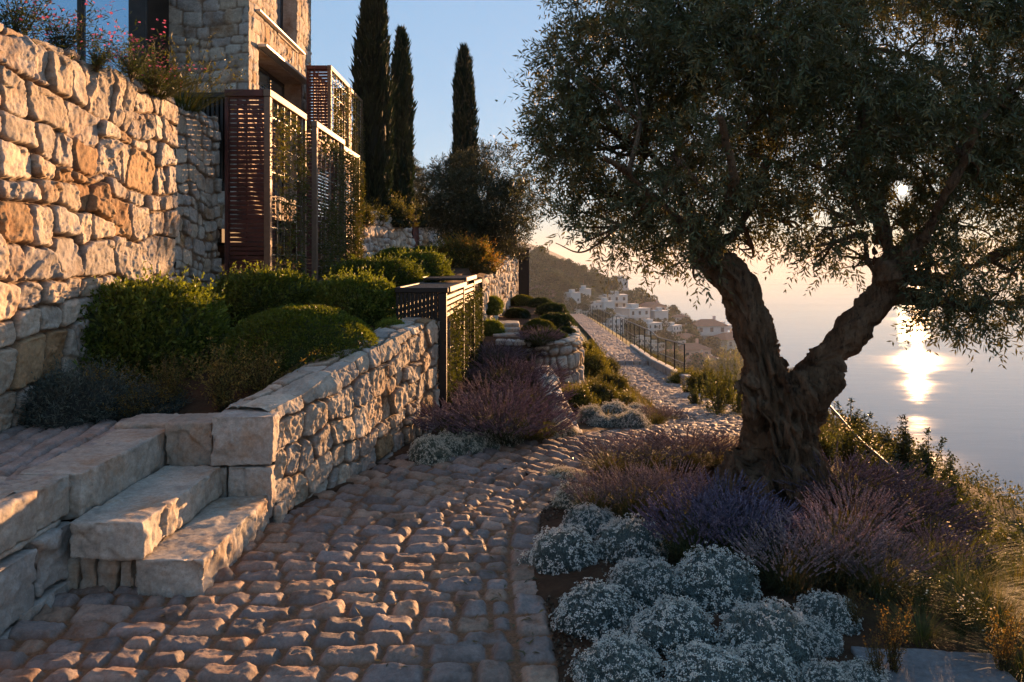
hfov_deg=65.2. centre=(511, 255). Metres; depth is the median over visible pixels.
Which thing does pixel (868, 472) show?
lavender
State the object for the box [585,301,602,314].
town house
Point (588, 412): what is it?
silver cushion
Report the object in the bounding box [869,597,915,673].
seed stalks
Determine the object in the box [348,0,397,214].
cypress
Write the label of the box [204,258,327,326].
shrub
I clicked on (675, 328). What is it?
town house
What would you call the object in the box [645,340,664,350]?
town house
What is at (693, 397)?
leafy shrub
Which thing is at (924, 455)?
leafy shrub
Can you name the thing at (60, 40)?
oleander
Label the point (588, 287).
town tree
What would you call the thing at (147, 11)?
window
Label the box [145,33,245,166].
wall shrub
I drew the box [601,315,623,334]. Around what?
town house
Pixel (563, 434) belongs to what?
silver cushion
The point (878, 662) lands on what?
seed stalks
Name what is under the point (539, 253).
town tree
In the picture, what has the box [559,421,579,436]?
silver cushion
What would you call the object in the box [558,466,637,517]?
lavender
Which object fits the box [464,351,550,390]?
lavender
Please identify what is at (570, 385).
lavender
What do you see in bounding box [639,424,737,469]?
lavender
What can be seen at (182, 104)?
grass tuft
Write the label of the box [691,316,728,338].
town house
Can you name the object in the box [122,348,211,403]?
twiggy herb
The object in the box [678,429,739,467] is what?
lavender
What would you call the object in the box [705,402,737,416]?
grass tuft
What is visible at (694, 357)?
town tree
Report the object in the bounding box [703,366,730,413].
leafy shrub
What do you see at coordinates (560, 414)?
silver cushion
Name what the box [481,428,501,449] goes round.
silver cushion
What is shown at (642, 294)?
town tree
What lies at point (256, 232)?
slatted screen
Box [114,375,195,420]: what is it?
shrub
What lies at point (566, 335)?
shrub
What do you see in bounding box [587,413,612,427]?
silver cushion
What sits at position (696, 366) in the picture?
town tree
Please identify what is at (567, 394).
lavender
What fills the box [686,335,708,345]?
town tree
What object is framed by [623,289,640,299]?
town tree
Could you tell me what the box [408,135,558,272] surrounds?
olive tree
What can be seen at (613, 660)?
silver cushion
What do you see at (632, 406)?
silver cushion
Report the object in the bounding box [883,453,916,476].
leafy shrub
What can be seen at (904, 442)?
leafy shrub
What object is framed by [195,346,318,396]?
twiggy herb
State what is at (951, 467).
leafy shrub
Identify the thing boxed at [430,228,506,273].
shrub
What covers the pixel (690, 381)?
bush
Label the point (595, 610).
silver cushion
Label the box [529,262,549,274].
town tree
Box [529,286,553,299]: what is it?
town tree
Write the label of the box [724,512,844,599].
lavender
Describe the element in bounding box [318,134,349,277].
climbing vine
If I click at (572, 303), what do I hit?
town tree
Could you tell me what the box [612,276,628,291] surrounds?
town house
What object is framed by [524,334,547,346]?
shrub
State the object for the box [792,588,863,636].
silver cushion
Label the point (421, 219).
scrub
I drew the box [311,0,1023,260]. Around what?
sky
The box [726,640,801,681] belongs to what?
silver cushion
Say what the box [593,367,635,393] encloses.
bush
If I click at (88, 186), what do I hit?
retaining wall
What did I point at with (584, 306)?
town tree
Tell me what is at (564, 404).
lavender
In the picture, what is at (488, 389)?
lavender
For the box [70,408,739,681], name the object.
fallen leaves
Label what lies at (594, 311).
bush
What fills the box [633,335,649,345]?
town house
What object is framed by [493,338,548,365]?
lavender
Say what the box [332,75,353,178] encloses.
climbing vine
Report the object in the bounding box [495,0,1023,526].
olive tree
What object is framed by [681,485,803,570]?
lavender
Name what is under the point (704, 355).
town house
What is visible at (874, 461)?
wild rose
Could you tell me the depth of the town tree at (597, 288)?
358.78 m
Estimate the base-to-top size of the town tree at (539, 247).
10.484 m
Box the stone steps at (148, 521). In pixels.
[19,428,269,597]
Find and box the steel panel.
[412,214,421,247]
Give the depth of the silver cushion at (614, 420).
8.20 m
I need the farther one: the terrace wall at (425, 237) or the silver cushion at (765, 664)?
the terrace wall at (425, 237)
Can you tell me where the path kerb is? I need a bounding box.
[630,344,688,385]
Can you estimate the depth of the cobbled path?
3.72 m
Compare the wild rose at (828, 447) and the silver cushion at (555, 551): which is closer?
the silver cushion at (555, 551)
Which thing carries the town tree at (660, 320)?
on the ground at (550, 585)
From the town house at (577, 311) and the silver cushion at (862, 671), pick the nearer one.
the silver cushion at (862, 671)
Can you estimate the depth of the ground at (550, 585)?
4.00 m
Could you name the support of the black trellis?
on the ground at (550, 585)
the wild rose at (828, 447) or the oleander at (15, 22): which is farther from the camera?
the wild rose at (828, 447)
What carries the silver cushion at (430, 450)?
on the ground at (550, 585)
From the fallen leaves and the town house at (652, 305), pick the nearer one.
the fallen leaves
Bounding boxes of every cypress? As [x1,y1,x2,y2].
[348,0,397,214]
[389,23,417,208]
[448,42,479,195]
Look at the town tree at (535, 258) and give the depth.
367.57 m
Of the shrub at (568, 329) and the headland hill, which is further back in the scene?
the headland hill
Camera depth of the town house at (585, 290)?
325.26 m
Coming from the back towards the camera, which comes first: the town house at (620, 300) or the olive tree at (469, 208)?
the town house at (620, 300)
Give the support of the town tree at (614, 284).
on the ground at (550, 585)
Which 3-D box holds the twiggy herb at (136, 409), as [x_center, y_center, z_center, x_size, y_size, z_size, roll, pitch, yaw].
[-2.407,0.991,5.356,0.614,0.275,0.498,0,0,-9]
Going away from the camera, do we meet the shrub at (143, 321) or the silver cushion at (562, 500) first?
the silver cushion at (562, 500)
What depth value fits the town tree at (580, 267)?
379.15 m
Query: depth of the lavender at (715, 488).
4.43 m
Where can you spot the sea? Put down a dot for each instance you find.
(975, 417)
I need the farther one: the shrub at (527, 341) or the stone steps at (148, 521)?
the shrub at (527, 341)
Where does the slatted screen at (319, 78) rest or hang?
attached to the stone house at (268, 42)
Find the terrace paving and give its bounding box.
[0,418,136,495]
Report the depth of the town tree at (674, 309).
408.82 m
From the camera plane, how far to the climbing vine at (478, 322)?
10.22 m
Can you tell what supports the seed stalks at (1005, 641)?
on the ground at (550, 585)
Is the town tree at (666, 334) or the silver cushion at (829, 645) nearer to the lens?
the silver cushion at (829, 645)
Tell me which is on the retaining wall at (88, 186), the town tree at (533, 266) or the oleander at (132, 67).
the oleander at (132, 67)
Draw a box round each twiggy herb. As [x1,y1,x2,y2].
[29,354,169,393]
[98,382,190,416]
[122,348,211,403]
[167,333,277,412]
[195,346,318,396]
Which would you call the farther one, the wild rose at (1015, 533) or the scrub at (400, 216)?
the scrub at (400, 216)
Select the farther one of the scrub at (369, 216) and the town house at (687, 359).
the town house at (687, 359)
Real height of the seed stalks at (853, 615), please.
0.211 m
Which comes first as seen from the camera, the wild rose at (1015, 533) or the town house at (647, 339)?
the wild rose at (1015, 533)
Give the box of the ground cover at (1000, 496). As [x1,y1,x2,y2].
[567,342,1023,578]
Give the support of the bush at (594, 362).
on the ground at (550, 585)
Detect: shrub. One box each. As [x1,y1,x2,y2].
[9,349,144,432]
[71,261,241,383]
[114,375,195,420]
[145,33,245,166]
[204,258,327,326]
[215,303,379,385]
[299,263,403,329]
[321,252,429,293]
[372,245,409,259]
[375,314,404,329]
[389,245,454,282]
[403,242,439,252]
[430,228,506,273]
[483,317,504,335]
[486,293,504,315]
[503,307,530,318]
[510,294,532,305]
[520,318,556,334]
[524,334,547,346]
[528,297,552,307]
[534,302,569,314]
[538,312,578,328]
[538,328,568,341]
[557,326,576,334]
[687,374,705,403]
[700,360,715,397]
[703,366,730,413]
[719,358,737,403]
[728,384,742,413]
[826,398,873,436]
[854,427,883,453]
[878,414,925,471]
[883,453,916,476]
[905,427,955,489]
[936,449,973,505]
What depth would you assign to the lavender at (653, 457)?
5.74 m
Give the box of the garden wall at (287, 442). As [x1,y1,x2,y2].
[114,317,450,522]
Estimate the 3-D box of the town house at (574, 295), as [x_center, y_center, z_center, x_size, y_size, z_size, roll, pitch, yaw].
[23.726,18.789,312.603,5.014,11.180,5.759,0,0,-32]
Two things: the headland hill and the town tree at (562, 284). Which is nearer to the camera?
the town tree at (562, 284)
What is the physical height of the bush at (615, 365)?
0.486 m
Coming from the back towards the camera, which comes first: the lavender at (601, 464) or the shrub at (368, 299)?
the shrub at (368, 299)
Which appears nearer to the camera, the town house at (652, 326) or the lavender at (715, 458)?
the lavender at (715, 458)
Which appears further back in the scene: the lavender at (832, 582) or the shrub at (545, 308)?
the shrub at (545, 308)
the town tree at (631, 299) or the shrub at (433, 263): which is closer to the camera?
the shrub at (433, 263)
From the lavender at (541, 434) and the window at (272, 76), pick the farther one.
the window at (272, 76)
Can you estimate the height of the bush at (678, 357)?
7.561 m
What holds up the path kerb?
on the ground at (550, 585)
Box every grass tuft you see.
[90,50,228,100]
[137,68,251,114]
[645,410,679,424]
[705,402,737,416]
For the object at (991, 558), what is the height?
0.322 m
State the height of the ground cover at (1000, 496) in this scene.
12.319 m
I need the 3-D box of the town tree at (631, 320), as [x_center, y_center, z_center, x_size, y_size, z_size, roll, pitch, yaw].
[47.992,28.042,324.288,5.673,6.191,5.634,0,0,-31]
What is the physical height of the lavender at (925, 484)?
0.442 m
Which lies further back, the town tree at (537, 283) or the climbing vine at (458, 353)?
the town tree at (537, 283)
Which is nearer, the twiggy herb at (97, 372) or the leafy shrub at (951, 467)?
the twiggy herb at (97, 372)
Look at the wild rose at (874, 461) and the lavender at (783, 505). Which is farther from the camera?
the wild rose at (874, 461)
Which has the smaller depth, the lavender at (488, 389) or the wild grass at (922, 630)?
the wild grass at (922, 630)
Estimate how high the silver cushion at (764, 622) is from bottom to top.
0.235 m
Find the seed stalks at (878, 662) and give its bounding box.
[863,615,893,676]
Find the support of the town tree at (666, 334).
on the ground at (550, 585)
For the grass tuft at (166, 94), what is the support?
on the retaining wall at (88, 186)
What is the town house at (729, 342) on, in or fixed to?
on the ground at (550, 585)
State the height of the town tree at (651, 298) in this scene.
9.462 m
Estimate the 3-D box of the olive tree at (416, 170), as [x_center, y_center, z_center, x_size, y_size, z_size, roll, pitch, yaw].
[-2.993,-1.991,22.991,1.522,2.083,1.380,0,0,-26]
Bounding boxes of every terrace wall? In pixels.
[322,211,415,258]
[418,227,451,246]
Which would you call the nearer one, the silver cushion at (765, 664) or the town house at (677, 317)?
the silver cushion at (765, 664)
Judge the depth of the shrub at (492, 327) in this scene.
12.46 m
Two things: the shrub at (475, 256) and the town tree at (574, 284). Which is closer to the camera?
the shrub at (475, 256)
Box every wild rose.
[818,417,858,462]
[821,417,903,469]
[829,435,895,485]
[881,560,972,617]
[888,462,987,508]
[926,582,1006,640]
[935,480,1014,540]
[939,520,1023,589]
[966,506,1023,562]
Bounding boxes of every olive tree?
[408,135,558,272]
[413,155,426,198]
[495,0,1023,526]
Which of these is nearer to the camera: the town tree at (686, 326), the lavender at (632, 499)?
the lavender at (632, 499)
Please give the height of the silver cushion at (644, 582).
0.196 m
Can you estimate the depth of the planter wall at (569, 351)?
11.53 m
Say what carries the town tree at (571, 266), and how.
on the ground at (550, 585)
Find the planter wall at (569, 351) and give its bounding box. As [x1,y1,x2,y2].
[495,326,583,383]
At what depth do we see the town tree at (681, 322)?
381.39 m
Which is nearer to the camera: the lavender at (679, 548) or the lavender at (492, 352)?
the lavender at (679, 548)
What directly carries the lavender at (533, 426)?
on the ground at (550, 585)
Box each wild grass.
[840,583,993,650]
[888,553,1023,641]
[889,514,1021,568]
[918,592,1023,681]
[956,534,1023,595]
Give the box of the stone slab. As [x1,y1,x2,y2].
[851,646,1017,681]
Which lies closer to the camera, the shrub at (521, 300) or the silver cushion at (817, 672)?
the silver cushion at (817, 672)
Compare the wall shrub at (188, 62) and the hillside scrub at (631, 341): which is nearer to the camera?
the wall shrub at (188, 62)
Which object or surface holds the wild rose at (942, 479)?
on the ground at (550, 585)
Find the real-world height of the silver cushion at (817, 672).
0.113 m
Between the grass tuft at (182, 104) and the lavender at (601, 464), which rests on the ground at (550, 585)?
the lavender at (601, 464)
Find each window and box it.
[0,0,168,88]
[256,47,302,204]
[275,0,298,52]
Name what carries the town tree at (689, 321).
on the ground at (550, 585)
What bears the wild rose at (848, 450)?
on the ground at (550, 585)
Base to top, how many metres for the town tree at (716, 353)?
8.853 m
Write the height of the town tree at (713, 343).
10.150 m
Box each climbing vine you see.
[272,103,313,274]
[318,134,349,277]
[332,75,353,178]
[345,151,366,259]
[351,95,366,182]
[437,299,468,420]
[464,285,485,386]
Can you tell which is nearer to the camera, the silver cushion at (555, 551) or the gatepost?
the silver cushion at (555, 551)
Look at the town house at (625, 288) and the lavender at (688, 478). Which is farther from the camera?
the town house at (625, 288)
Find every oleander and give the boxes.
[0,0,131,44]
[3,0,164,62]
[45,10,209,83]
[66,20,168,72]
[105,40,198,94]
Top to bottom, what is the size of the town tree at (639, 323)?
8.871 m
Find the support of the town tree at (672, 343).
on the ground at (550, 585)
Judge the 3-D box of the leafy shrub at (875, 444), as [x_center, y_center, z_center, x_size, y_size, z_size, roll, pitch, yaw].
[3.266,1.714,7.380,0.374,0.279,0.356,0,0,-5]
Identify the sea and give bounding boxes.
[572,261,1023,507]
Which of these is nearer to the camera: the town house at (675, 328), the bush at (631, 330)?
the bush at (631, 330)
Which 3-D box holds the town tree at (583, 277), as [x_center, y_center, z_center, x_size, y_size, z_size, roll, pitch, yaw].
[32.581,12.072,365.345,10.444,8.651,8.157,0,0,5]
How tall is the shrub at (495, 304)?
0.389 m
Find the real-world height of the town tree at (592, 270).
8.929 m
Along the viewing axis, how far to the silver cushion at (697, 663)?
2.82 m
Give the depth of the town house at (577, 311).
305.69 m
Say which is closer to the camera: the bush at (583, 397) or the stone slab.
the stone slab
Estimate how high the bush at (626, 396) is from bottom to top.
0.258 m
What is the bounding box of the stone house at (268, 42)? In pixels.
[0,0,311,244]
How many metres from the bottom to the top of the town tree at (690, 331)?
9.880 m
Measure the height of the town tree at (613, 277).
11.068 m
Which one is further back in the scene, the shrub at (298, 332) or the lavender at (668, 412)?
the lavender at (668, 412)
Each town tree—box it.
[529,255,543,264]
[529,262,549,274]
[529,274,549,285]
[529,281,542,290]
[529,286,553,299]
[532,250,545,256]
[533,245,549,254]
[537,255,558,270]
[552,269,563,277]
[553,291,566,303]
[554,259,564,266]
[557,280,575,293]
[558,279,580,291]
[562,259,578,275]
[566,297,576,308]
[573,273,593,283]
[575,262,582,272]
[575,285,594,294]
[577,264,589,273]
[577,300,589,310]
[581,293,593,303]
[586,272,599,285]
[589,267,601,272]
[593,283,604,293]
[594,307,615,322]
[599,273,608,281]
[602,289,619,295]
[603,280,622,291]
[610,275,625,280]
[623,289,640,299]
[624,318,636,326]
[627,320,647,332]
[628,296,640,304]
[632,287,648,301]
[648,295,657,301]
[653,318,670,327]
[658,330,677,339]
[663,304,680,315]
[667,336,677,346]
[676,320,687,324]
[680,324,693,330]
[681,318,695,324]
[684,329,699,336]
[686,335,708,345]
[686,359,699,368]
[689,353,703,365]
[690,364,715,373]
[705,336,721,348]
[709,347,725,356]
[726,349,740,355]
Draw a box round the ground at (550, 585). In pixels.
[60,219,1023,681]
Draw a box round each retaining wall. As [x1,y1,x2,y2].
[0,23,180,431]
[173,103,221,286]
[475,255,517,320]
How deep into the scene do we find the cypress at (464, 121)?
23.79 m
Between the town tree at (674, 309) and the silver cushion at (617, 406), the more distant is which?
the town tree at (674, 309)
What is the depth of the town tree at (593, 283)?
370.89 m
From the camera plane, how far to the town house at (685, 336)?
347.36 m
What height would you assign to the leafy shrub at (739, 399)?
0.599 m
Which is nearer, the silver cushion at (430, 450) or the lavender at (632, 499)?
the lavender at (632, 499)
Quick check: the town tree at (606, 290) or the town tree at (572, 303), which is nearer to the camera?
the town tree at (572, 303)
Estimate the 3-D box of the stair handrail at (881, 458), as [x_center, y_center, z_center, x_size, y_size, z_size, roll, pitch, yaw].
[2.744,1.925,6.350,0.032,1.200,2.517,0,0,6]
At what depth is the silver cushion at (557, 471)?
5.75 m
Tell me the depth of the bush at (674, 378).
19.97 m
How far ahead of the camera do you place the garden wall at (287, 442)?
5.37 m
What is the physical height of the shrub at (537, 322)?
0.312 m
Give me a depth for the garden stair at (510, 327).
12.61 m
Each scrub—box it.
[352,202,378,225]
[363,197,392,226]
[387,189,420,227]
[404,199,432,226]
[529,253,742,370]
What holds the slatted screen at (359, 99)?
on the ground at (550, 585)
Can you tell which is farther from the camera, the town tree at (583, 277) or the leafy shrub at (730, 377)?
the town tree at (583, 277)
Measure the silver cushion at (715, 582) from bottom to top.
0.243 m
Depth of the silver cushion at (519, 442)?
6.69 m
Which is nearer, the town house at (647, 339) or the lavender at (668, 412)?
the lavender at (668, 412)
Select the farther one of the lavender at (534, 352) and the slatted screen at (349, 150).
the slatted screen at (349, 150)
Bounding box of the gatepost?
[510,248,530,295]
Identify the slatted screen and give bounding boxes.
[224,89,306,276]
[297,121,344,278]
[306,65,349,175]
[328,145,359,264]
[334,88,362,182]
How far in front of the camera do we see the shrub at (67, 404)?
5.13 m
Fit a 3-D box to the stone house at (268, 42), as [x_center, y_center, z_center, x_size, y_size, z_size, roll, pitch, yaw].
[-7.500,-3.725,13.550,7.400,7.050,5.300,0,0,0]
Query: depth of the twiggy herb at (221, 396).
5.47 m
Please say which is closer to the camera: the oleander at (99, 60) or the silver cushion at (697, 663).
the silver cushion at (697, 663)
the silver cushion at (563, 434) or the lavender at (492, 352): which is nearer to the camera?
the silver cushion at (563, 434)
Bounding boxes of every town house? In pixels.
[564,289,580,309]
[574,309,587,315]
[576,285,590,299]
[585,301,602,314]
[596,297,614,314]
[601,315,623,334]
[603,291,627,308]
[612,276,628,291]
[615,307,625,314]
[616,303,649,323]
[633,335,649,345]
[639,300,665,309]
[643,319,662,334]
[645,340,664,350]
[650,307,667,322]
[659,346,683,356]
[663,322,682,335]
[670,313,688,321]
[675,330,698,340]
[679,339,710,354]
[683,356,691,367]
[685,350,716,369]
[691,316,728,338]
[706,329,743,360]
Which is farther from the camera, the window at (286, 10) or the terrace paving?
the window at (286, 10)
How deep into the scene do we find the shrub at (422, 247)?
12.43 m
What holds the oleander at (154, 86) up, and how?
on the retaining wall at (88, 186)
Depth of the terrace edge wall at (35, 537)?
3.60 m
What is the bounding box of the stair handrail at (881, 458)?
[820,406,922,508]
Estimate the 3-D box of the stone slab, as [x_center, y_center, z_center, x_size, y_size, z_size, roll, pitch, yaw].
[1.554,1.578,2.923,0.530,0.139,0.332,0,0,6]
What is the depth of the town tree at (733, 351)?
355.51 m
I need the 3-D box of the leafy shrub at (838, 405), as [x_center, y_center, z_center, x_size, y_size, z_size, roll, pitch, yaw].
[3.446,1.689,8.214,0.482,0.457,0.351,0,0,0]
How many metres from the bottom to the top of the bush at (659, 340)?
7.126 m
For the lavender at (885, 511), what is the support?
on the ground at (550, 585)
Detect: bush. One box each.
[560,381,601,411]
[581,375,625,403]
[582,335,599,356]
[583,343,612,377]
[591,307,600,316]
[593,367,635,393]
[603,354,622,373]
[615,388,637,407]
[625,324,643,336]
[649,332,669,348]
[659,348,685,367]
[663,366,699,383]
[680,359,727,393]
[700,340,743,395]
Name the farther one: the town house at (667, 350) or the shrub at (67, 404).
the town house at (667, 350)
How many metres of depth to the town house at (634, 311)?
332.88 m
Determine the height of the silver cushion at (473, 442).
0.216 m
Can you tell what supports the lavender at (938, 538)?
on the ground at (550, 585)
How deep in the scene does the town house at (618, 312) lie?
336.55 m
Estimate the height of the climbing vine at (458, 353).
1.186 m
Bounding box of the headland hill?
[518,242,565,260]
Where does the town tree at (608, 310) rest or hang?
on the ground at (550, 585)
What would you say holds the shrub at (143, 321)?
on the ground at (550, 585)
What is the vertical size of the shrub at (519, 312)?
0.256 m
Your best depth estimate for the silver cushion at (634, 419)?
8.12 m
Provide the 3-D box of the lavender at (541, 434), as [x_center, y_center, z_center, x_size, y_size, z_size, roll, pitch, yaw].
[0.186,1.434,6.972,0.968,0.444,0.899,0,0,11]
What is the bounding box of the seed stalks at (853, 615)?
[834,579,872,628]
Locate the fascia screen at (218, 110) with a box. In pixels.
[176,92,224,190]
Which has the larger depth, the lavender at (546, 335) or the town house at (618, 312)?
the town house at (618, 312)
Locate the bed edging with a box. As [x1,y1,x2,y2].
[535,365,582,433]
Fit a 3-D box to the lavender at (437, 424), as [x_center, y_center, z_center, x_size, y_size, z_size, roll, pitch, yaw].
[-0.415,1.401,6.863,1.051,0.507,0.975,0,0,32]
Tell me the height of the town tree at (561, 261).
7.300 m
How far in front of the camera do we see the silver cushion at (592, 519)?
4.46 m
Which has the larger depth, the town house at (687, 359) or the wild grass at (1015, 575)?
the town house at (687, 359)
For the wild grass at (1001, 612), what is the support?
on the ground at (550, 585)
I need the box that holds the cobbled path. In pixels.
[0,314,742,681]
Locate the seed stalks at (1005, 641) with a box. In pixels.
[984,603,1023,671]
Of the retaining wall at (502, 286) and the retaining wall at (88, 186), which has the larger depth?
the retaining wall at (502, 286)
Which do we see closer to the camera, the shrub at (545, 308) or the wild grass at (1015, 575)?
the wild grass at (1015, 575)
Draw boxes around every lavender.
[407,392,521,436]
[433,383,568,449]
[447,371,536,416]
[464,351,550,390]
[469,370,577,416]
[475,337,530,368]
[478,392,588,442]
[491,353,575,392]
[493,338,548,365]
[513,324,566,346]
[518,396,578,423]
[524,380,571,391]
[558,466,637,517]
[562,433,657,476]
[583,457,688,520]
[601,427,699,471]
[621,456,721,521]
[628,480,758,566]
[636,403,676,421]
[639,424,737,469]
[655,406,688,419]
[658,466,783,538]
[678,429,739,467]
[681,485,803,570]
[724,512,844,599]
[726,492,818,547]
[759,438,923,507]
[759,497,900,596]
[795,479,925,558]
[817,451,956,520]
[818,518,942,603]
[838,482,992,546]
[870,516,1001,576]
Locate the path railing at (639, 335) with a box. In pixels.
[583,303,684,372]
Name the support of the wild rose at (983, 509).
on the ground at (550, 585)
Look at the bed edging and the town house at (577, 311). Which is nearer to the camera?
the bed edging
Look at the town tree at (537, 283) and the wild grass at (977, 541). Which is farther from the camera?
the town tree at (537, 283)
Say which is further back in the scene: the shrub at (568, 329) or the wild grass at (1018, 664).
the shrub at (568, 329)
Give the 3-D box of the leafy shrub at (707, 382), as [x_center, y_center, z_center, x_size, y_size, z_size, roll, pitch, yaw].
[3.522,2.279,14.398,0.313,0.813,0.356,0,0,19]
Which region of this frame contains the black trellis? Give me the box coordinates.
[395,275,482,425]
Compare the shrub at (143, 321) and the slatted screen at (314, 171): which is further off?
the slatted screen at (314, 171)
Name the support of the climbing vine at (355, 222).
attached to the slatted screen at (349, 150)
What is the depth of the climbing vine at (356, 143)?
16.93 m
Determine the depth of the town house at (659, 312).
355.01 m
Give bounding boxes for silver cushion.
[407,433,453,466]
[436,429,464,455]
[452,428,487,454]
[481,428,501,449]
[493,423,524,447]
[517,523,600,575]
[543,463,589,482]
[545,425,566,437]
[547,408,578,424]
[549,577,644,641]
[550,481,596,511]
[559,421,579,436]
[561,502,615,539]
[565,629,666,681]
[576,403,603,423]
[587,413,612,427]
[589,513,668,564]
[599,399,628,414]
[603,556,685,611]
[608,413,618,426]
[613,407,653,429]
[619,594,722,661]
[627,402,649,418]
[659,639,758,681]
[673,541,764,616]
[716,596,824,673]
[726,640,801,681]
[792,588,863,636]
[792,612,845,662]
[796,658,857,681]
[837,656,892,681]
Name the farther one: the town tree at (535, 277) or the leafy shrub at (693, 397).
the town tree at (535, 277)
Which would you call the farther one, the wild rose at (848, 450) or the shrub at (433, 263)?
the shrub at (433, 263)
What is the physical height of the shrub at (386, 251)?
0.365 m
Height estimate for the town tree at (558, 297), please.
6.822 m
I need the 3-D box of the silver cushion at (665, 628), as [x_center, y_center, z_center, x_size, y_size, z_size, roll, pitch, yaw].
[0.628,1.468,3.200,0.410,0.198,0.437,0,0,2]
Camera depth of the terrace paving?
4.61 m
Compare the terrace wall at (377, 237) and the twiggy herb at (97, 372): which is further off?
the terrace wall at (377, 237)
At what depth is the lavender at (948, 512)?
4.64 m
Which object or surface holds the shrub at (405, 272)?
on the ground at (550, 585)
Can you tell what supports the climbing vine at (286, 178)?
attached to the slatted screen at (256, 232)
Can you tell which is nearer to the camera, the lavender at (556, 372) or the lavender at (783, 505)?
the lavender at (783, 505)
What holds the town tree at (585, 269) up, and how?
on the ground at (550, 585)
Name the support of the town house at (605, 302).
on the ground at (550, 585)
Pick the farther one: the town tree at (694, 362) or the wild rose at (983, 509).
the town tree at (694, 362)
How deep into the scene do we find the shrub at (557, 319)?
13.30 m
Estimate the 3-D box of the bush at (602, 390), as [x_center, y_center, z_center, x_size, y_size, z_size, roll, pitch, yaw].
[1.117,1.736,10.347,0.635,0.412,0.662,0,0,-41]
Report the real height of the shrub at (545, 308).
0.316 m
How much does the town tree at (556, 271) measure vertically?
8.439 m
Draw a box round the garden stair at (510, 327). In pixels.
[493,320,519,340]
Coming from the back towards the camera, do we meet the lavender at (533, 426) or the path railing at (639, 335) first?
the path railing at (639, 335)
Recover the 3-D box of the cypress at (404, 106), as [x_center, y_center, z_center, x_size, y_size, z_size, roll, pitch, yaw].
[-2.771,-3.010,19.997,0.839,5.621,0.830,0,0,-17]
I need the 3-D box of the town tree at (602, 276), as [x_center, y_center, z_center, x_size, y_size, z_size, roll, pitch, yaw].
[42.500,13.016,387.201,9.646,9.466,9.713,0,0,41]
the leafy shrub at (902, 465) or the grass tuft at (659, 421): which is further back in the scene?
the grass tuft at (659, 421)
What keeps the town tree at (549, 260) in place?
on the ground at (550, 585)
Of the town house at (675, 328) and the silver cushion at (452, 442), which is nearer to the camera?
the silver cushion at (452, 442)
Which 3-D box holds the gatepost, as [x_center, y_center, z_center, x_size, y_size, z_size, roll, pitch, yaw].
[0.190,0.555,19.605,0.540,1.490,0.490,0,0,0]
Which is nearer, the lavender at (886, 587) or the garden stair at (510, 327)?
the lavender at (886, 587)
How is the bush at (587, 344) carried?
on the ground at (550, 585)
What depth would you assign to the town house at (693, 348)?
322.84 m
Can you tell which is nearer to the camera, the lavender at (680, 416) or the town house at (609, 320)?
the lavender at (680, 416)
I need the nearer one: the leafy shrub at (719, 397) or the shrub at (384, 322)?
the shrub at (384, 322)
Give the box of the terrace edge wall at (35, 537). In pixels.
[0,475,71,639]
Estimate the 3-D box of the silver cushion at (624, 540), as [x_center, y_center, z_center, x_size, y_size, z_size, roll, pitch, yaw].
[0.619,1.453,4.135,0.427,0.227,0.400,0,0,42]
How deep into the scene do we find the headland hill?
1356.56 m
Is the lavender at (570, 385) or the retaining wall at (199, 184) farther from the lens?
the lavender at (570, 385)
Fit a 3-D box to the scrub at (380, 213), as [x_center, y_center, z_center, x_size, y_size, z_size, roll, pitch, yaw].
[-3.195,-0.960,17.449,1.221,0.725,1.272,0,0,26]

